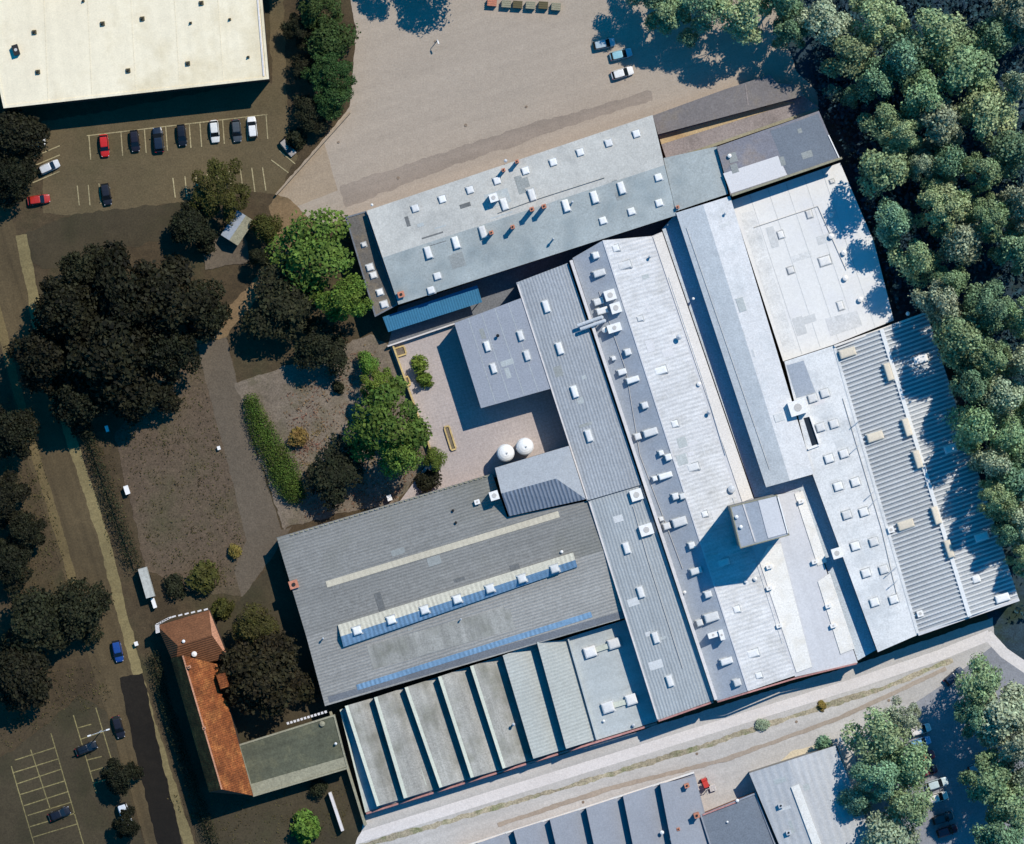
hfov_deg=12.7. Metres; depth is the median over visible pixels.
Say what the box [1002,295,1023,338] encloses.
wood tree
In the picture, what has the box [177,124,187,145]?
parked car
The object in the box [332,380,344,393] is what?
shrub
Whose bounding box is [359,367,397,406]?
leafy tree
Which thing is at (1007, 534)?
wood tree
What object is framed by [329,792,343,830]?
boundary wall
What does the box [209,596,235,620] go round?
shrub
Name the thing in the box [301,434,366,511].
leafy tree
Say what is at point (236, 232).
garden shed
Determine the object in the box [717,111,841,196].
bitumen block
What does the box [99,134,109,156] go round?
parked car
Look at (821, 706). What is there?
shrub
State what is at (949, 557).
ribbed hall
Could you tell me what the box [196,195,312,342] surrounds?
sandy path
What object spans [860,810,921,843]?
leafy tree
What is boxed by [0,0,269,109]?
store building
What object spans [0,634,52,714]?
dark tree
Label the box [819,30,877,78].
wood tree
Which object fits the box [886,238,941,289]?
wood tree
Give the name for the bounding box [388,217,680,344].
valley ground
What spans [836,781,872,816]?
leafy tree
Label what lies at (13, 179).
dark tree
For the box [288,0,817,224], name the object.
asphalt yard
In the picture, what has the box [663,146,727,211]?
link block
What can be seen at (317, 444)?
gravel weeds
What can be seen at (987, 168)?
wood tree
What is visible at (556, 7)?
storage crate
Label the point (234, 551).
shrub
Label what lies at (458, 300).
loading canopy
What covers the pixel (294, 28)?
leafy tree
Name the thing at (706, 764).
worn track
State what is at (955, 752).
parking lot
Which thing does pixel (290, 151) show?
parked car
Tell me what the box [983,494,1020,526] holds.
wood tree
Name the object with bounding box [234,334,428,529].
gravel garden
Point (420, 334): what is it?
canopy wall
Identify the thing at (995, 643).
side path
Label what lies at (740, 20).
leafy tree
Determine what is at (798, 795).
corrugated barn
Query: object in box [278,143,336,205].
concrete apron
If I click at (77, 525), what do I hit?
road
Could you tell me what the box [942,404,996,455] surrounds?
wood tree
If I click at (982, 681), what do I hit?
leafy tree
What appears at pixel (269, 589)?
house garden
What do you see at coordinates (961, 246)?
wood tree
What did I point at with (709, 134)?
loading ramp
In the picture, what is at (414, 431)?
leafy tree
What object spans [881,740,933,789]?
leafy tree
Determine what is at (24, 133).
dark tree
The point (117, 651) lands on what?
parked car
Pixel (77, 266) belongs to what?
dark tree
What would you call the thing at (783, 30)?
leafy tree
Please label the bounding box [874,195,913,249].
wood tree
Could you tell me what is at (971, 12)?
undergrowth
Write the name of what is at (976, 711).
leafy tree
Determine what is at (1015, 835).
leafy tree
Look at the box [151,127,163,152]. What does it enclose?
parked car
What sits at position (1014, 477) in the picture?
wood tree
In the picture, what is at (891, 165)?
wood tree
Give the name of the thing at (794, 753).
sand patch
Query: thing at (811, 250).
bleached hall
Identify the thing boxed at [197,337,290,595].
driveway
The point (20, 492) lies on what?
dark tree
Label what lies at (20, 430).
dark tree
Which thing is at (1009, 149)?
wood tree
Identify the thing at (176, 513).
dirt court
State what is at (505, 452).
storage tank
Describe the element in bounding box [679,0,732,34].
leafy tree
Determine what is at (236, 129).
parked car
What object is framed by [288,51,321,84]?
leafy tree
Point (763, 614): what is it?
flat-roofed factory hall
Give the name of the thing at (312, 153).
garden wall
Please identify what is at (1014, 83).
wood tree
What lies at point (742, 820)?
dark flat-roofed industrial building
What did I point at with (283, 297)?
leafy tree
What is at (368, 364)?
leafy tree
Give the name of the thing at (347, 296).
leafy tree
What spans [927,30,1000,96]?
wood tree
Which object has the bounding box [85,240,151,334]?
dark tree
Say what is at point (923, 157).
wood tree
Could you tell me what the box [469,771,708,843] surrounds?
sawtooth works
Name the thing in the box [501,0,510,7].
storage crate
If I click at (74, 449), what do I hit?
pavement
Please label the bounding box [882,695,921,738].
leafy tree
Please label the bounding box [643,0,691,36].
leafy tree
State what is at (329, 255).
leafy tree
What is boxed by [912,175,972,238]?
wood tree
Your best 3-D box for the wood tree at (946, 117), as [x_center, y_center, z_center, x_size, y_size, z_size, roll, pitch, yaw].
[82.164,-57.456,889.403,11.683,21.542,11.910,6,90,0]
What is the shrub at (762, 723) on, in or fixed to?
on the weedy verge
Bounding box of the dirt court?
[114,340,246,596]
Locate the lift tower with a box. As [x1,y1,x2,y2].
[728,494,789,548]
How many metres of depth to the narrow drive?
899.98 m
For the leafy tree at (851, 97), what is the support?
on the ground at (252, 356)
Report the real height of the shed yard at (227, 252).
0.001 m
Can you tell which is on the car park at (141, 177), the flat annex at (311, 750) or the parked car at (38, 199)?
the parked car at (38, 199)
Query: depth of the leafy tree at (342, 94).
893.51 m
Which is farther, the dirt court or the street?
the dirt court
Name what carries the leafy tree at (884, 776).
on the parking lot at (955, 752)
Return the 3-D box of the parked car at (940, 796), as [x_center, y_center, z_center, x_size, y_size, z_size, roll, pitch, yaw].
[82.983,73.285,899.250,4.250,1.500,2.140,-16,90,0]
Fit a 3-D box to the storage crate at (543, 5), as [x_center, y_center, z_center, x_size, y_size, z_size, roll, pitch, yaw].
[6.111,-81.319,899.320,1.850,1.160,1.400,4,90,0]
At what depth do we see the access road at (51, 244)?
899.97 m
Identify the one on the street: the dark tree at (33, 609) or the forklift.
the forklift
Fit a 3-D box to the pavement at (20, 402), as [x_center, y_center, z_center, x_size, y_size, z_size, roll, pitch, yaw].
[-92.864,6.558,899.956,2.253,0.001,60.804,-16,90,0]
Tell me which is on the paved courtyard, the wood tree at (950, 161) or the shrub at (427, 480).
the shrub at (427, 480)
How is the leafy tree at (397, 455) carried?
on the gravel garden at (271, 389)
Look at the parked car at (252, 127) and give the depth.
898.82 m
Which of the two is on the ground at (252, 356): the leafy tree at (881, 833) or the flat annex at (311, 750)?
the flat annex at (311, 750)
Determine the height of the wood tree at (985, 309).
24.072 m
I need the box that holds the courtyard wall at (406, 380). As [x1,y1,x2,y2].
[392,346,430,448]
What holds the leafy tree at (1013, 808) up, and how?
on the parking lot at (955, 752)
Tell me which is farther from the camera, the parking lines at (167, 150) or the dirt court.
the dirt court
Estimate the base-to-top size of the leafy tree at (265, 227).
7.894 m
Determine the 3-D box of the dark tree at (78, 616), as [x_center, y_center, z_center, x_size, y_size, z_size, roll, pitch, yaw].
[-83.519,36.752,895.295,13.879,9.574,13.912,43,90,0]
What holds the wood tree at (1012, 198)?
on the forest floor
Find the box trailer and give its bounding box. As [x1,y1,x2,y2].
[138,566,154,598]
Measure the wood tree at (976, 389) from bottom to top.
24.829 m
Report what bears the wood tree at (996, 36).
on the forest floor
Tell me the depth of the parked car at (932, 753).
899.14 m
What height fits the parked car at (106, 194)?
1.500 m
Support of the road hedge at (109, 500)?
on the ground at (252, 356)
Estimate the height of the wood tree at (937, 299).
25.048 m
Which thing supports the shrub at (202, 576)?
on the dirt court
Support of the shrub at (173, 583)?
on the dirt court
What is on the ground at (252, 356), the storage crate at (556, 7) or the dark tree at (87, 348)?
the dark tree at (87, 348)
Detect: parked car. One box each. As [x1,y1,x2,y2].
[27,194,49,204]
[38,159,59,174]
[48,806,70,821]
[75,741,97,755]
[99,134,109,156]
[100,183,111,205]
[111,640,123,661]
[111,715,124,738]
[130,130,140,151]
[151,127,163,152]
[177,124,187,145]
[209,120,219,142]
[231,119,241,141]
[246,116,257,138]
[279,138,295,156]
[593,37,614,49]
[609,48,632,60]
[610,66,633,79]
[909,736,930,745]
[910,723,930,736]
[924,750,935,760]
[924,764,937,776]
[925,777,947,790]
[927,791,947,802]
[932,811,953,824]
[936,824,957,837]
[943,667,964,685]
[967,764,978,771]
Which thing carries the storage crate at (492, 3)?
on the asphalt yard at (482, 70)
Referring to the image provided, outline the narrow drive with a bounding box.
[269,0,287,124]
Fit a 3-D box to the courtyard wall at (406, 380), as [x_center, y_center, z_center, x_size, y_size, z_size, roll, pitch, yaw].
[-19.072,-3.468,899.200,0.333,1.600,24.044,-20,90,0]
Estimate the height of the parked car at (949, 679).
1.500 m
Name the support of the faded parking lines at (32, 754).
on the old car park at (97, 813)
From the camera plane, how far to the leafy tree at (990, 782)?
886.85 m
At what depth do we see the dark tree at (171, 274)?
886.67 m
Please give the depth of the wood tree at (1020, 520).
883.36 m
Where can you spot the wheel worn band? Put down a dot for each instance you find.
(363, 189)
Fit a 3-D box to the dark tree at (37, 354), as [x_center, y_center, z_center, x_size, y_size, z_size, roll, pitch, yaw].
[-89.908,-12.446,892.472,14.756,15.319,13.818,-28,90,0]
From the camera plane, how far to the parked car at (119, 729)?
898.91 m
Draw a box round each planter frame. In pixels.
[395,345,406,356]
[403,376,410,385]
[444,425,456,450]
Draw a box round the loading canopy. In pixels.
[383,285,481,331]
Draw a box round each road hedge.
[80,423,142,572]
[146,651,219,843]
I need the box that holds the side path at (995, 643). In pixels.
[984,631,1023,672]
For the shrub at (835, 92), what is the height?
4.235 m
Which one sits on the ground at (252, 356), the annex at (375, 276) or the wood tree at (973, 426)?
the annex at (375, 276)
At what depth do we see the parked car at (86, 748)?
898.90 m
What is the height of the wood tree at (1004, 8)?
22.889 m
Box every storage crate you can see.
[487,0,496,6]
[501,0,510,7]
[513,0,522,8]
[526,1,534,8]
[538,1,547,8]
[551,3,560,10]
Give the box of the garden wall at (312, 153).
[276,112,349,194]
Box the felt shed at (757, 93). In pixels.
[653,75,803,134]
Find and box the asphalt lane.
[120,673,181,843]
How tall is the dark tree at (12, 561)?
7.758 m
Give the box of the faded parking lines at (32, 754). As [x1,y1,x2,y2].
[11,708,110,843]
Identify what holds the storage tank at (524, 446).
on the paved courtyard
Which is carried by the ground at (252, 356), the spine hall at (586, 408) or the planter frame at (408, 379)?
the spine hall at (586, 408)
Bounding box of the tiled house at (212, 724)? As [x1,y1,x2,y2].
[171,655,252,795]
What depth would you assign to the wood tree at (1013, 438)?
882.45 m
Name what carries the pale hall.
on the ground at (252, 356)
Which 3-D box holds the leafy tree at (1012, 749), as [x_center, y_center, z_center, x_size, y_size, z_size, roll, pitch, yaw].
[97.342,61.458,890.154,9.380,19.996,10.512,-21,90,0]
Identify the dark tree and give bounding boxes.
[0,107,50,161]
[0,154,39,211]
[0,404,40,459]
[0,469,31,529]
[0,537,34,594]
[0,585,72,653]
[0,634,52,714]
[3,326,75,395]
[5,509,47,548]
[31,274,108,344]
[47,372,112,441]
[50,301,158,413]
[50,577,114,646]
[55,243,108,299]
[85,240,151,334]
[99,757,144,796]
[111,805,140,838]
[112,364,182,425]
[128,252,225,339]
[145,321,202,383]
[167,200,218,256]
[171,277,232,343]
[215,629,320,719]
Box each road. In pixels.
[0,198,193,843]
[25,202,181,268]
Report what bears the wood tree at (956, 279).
on the forest floor
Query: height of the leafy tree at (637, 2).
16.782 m
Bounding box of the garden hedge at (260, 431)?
[241,392,308,504]
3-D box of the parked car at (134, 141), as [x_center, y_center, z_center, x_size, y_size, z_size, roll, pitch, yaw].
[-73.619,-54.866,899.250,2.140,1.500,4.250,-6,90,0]
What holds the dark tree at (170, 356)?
on the ground at (252, 356)
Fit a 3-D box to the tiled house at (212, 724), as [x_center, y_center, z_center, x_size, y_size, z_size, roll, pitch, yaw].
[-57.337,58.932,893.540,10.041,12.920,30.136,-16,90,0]
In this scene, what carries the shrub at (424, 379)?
on the paved courtyard
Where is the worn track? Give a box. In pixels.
[497,667,946,826]
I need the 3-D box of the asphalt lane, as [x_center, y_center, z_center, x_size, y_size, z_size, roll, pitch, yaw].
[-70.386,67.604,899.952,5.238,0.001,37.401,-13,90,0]
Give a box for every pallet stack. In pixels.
[697,783,703,789]
[710,784,715,791]
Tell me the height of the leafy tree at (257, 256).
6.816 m
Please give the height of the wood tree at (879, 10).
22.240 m
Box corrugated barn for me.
[749,745,872,843]
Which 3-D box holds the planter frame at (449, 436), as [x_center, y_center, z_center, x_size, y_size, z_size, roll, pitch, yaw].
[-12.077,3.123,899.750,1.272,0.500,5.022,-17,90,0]
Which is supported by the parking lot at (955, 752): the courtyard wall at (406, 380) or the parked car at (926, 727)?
the parked car at (926, 727)
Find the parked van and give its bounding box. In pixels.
[117,802,131,818]
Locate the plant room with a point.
(542, 481)
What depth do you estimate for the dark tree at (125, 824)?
895.38 m
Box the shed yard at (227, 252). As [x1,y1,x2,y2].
[203,234,248,269]
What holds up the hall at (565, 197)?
on the ground at (252, 356)
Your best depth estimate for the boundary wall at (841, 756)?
897.90 m
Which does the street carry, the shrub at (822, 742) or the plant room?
the shrub at (822, 742)
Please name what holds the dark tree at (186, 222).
on the ground at (252, 356)
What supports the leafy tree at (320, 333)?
on the ground at (252, 356)
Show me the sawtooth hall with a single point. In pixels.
(523, 705)
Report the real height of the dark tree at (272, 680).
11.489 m
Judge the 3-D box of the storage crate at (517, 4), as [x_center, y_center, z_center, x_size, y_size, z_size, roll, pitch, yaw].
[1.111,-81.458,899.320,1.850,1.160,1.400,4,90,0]
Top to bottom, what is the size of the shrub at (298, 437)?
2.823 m
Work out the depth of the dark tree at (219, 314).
893.43 m
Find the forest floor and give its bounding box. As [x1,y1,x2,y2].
[778,0,1023,659]
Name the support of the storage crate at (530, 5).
on the asphalt yard at (482, 70)
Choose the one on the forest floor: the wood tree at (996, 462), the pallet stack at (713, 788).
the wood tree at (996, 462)
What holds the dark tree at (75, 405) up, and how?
on the ground at (252, 356)
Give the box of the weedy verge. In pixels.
[361,658,952,843]
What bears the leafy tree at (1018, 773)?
on the parking lot at (955, 752)
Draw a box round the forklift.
[700,777,710,793]
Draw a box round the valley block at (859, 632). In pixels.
[662,215,875,660]
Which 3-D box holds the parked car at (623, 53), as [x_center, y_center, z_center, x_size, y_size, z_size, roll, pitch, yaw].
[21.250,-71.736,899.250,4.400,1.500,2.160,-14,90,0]
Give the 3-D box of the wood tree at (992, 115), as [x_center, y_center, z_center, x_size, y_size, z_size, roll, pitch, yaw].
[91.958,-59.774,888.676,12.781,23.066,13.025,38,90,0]
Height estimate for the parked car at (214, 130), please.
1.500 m
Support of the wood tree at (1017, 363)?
on the forest floor
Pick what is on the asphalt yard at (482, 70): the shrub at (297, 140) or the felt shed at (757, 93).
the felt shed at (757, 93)
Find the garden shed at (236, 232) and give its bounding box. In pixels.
[221,210,252,244]
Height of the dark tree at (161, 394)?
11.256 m
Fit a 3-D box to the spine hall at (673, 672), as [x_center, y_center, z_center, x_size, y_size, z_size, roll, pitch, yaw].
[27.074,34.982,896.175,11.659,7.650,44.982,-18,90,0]
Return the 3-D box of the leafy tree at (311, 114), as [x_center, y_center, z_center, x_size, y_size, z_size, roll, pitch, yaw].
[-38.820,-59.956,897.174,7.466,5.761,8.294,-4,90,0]
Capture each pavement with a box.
[0,308,82,601]
[16,234,193,843]
[356,630,988,843]
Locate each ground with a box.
[0,0,987,843]
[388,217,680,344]
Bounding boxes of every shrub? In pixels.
[163,573,186,599]
[184,559,219,594]
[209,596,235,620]
[228,543,241,558]
[285,127,307,149]
[287,426,308,447]
[289,808,322,843]
[308,778,328,798]
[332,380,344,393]
[410,354,428,374]
[414,469,442,493]
[415,372,434,388]
[755,718,770,730]
[813,735,832,749]
[816,700,826,711]
[822,82,843,102]
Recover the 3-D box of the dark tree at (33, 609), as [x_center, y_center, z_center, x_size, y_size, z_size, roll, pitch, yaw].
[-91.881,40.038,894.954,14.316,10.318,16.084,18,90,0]
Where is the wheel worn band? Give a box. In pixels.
[340,90,652,206]
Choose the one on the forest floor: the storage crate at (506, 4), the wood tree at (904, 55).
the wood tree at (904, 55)
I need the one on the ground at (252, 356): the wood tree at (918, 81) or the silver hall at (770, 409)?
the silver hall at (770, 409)
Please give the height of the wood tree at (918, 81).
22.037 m
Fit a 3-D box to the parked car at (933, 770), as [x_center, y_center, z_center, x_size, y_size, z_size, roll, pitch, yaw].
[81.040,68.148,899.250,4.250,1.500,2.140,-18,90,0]
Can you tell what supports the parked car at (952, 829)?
on the parking lot at (955, 752)
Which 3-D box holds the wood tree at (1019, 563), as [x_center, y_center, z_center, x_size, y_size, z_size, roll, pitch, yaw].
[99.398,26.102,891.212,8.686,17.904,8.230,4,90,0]
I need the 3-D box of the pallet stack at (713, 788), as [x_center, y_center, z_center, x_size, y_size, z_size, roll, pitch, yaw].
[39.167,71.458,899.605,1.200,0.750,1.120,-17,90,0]
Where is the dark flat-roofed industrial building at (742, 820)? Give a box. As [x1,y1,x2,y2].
[700,792,775,843]
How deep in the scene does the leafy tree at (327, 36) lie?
892.36 m
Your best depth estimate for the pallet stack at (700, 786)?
899.23 m
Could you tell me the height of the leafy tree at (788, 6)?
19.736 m
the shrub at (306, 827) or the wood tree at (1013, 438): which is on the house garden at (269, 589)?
the shrub at (306, 827)
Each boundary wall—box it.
[329,711,366,825]
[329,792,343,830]
[836,745,853,788]
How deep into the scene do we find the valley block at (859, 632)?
895.90 m
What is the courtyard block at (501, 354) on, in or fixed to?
on the ground at (252, 356)
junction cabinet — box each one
[123,485,129,494]
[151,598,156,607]
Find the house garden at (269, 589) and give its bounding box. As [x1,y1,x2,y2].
[151,555,364,843]
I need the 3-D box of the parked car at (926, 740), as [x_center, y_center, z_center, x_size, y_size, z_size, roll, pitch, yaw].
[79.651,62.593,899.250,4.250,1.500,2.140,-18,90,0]
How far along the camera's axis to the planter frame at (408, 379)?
899.50 m
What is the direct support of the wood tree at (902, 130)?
on the forest floor
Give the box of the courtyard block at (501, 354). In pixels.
[454,298,550,407]
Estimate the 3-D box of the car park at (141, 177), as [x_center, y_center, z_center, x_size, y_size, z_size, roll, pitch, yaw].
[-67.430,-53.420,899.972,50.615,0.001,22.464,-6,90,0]
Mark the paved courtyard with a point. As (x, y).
(449, 397)
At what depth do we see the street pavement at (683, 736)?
899.92 m
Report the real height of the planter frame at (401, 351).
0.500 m
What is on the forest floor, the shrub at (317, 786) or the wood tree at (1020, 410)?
the wood tree at (1020, 410)
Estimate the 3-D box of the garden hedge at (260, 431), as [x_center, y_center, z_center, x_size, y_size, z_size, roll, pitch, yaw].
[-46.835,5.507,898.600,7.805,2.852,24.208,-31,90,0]
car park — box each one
[0,696,143,843]
[42,81,297,214]
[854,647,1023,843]
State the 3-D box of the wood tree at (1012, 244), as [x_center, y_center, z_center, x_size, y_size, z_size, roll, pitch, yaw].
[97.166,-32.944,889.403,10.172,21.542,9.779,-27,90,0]
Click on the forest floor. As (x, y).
(1008, 623)
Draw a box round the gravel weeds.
[281,344,425,518]
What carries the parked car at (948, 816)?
on the parking lot at (955, 752)
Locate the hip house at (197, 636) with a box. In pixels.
[155,608,226,661]
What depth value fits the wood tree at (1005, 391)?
882.75 m
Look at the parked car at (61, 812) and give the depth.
898.90 m
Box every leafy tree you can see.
[189,157,250,225]
[229,602,280,652]
[237,261,321,342]
[248,213,283,244]
[248,248,272,266]
[264,205,355,300]
[279,12,314,50]
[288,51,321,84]
[291,316,349,378]
[292,93,327,134]
[296,0,343,28]
[300,48,356,92]
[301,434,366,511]
[303,13,360,65]
[312,272,373,322]
[313,82,353,120]
[341,375,432,462]
[357,350,380,375]
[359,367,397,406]
[377,437,424,479]
[424,446,447,471]
[625,0,661,7]
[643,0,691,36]
[676,27,698,49]
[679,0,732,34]
[713,0,772,46]
[756,0,807,19]
[771,12,810,50]
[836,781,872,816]
[840,85,859,108]
[840,706,915,765]
[848,751,904,803]
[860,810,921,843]
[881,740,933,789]
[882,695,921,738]
[883,786,936,828]
[952,652,1004,705]
[952,698,993,739]
[957,746,1011,805]
[961,679,1023,747]
[969,812,1023,843]
[985,773,1023,826]
[997,725,1023,766]
[999,756,1023,796]
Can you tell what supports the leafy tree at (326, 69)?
on the ground at (252, 356)
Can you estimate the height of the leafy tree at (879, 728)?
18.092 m
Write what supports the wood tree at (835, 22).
on the forest floor
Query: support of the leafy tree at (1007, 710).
on the parking lot at (955, 752)
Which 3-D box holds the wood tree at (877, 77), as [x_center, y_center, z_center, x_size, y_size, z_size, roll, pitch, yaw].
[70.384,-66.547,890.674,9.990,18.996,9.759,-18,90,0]
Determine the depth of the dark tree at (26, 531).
894.47 m
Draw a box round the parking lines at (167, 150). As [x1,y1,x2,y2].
[33,114,294,205]
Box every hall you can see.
[277,474,624,705]
[340,620,656,814]
[367,115,679,304]
[516,263,640,499]
[569,232,857,701]
[588,485,713,721]
[676,196,813,486]
[732,163,893,360]
[783,346,923,651]
[833,312,1019,635]
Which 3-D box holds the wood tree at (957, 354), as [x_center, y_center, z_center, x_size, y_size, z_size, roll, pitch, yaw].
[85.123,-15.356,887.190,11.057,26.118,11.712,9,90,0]
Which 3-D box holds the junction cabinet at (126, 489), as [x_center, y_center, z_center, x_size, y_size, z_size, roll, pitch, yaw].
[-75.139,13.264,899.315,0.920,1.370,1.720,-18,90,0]
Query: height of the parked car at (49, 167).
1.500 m
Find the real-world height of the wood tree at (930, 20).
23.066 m
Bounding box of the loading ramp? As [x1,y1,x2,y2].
[658,96,818,156]
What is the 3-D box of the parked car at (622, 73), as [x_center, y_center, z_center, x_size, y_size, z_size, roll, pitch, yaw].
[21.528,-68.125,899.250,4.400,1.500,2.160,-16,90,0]
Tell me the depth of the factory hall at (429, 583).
893.91 m
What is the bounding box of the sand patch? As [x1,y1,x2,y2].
[781,745,817,760]
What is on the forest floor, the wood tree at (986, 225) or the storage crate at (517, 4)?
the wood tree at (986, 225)
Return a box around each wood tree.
[795,0,854,48]
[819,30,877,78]
[847,53,896,103]
[848,0,911,46]
[855,142,913,199]
[856,101,906,146]
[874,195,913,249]
[876,114,923,159]
[879,32,931,82]
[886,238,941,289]
[892,5,970,68]
[898,67,946,119]
[904,145,934,182]
[907,278,962,323]
[911,93,965,150]
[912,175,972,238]
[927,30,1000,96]
[928,265,969,299]
[930,143,967,190]
[930,310,982,372]
[936,213,984,266]
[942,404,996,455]
[948,364,990,406]
[953,76,1018,142]
[959,278,1016,337]
[960,151,1006,195]
[964,330,1012,383]
[966,192,1014,243]
[967,445,1012,477]
[969,16,1020,60]
[976,476,1016,516]
[979,374,1023,426]
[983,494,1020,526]
[984,127,1023,182]
[985,448,1023,501]
[987,228,1023,275]
[989,0,1023,45]
[989,410,1023,460]
[989,520,1018,546]
[996,183,1023,233]
[997,500,1023,542]
[1000,71,1023,103]
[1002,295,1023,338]
[1002,342,1023,378]
[1003,537,1023,577]
[1012,395,1023,425]
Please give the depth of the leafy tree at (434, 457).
896.31 m
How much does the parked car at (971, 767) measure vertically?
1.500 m
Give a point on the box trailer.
(146, 580)
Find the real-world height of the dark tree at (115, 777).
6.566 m
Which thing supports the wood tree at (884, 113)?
on the forest floor
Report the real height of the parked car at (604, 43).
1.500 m
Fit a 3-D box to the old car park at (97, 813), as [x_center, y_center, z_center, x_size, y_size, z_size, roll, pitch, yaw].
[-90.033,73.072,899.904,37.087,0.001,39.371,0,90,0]
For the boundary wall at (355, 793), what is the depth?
897.60 m
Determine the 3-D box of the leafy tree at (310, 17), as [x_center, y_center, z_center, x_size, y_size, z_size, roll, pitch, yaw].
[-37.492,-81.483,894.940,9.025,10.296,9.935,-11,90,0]
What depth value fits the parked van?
898.10 m
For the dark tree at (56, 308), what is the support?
on the ground at (252, 356)
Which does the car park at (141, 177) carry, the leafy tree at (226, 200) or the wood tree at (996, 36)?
the leafy tree at (226, 200)
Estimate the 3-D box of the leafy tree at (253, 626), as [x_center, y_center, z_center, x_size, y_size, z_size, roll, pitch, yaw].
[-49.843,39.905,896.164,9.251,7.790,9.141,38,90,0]
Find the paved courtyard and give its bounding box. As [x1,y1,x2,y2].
[390,325,572,500]
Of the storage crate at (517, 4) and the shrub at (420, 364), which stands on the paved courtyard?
the shrub at (420, 364)
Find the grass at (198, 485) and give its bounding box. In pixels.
[0,358,358,843]
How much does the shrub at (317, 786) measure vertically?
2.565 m
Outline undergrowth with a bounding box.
[807,0,1023,616]
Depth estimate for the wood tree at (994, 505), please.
880.61 m
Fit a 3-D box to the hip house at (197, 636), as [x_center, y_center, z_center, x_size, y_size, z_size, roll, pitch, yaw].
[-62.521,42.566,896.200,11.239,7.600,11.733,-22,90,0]
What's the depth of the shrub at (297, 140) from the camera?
898.38 m
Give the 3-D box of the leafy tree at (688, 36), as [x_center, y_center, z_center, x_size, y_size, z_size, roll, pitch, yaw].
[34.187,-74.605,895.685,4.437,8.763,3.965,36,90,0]
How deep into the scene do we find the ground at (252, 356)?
900.00 m
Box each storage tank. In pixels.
[497,444,513,461]
[516,438,533,454]
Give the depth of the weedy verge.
899.92 m
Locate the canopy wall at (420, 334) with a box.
[387,323,454,346]
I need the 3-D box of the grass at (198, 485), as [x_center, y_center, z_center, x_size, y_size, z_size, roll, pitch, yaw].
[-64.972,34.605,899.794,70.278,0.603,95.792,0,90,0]
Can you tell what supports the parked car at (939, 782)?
on the parking lot at (955, 752)
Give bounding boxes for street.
[359,617,993,843]
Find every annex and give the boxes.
[239,710,348,796]
[345,211,397,316]
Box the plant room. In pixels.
[495,446,585,515]
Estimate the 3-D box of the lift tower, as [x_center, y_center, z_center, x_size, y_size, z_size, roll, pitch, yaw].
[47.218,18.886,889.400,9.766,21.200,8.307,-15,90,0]
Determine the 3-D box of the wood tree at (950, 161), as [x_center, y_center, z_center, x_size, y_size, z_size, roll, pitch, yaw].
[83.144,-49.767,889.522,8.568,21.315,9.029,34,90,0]
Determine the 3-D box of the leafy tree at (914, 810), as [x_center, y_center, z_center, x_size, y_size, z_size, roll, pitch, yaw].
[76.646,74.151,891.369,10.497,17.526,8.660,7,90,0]

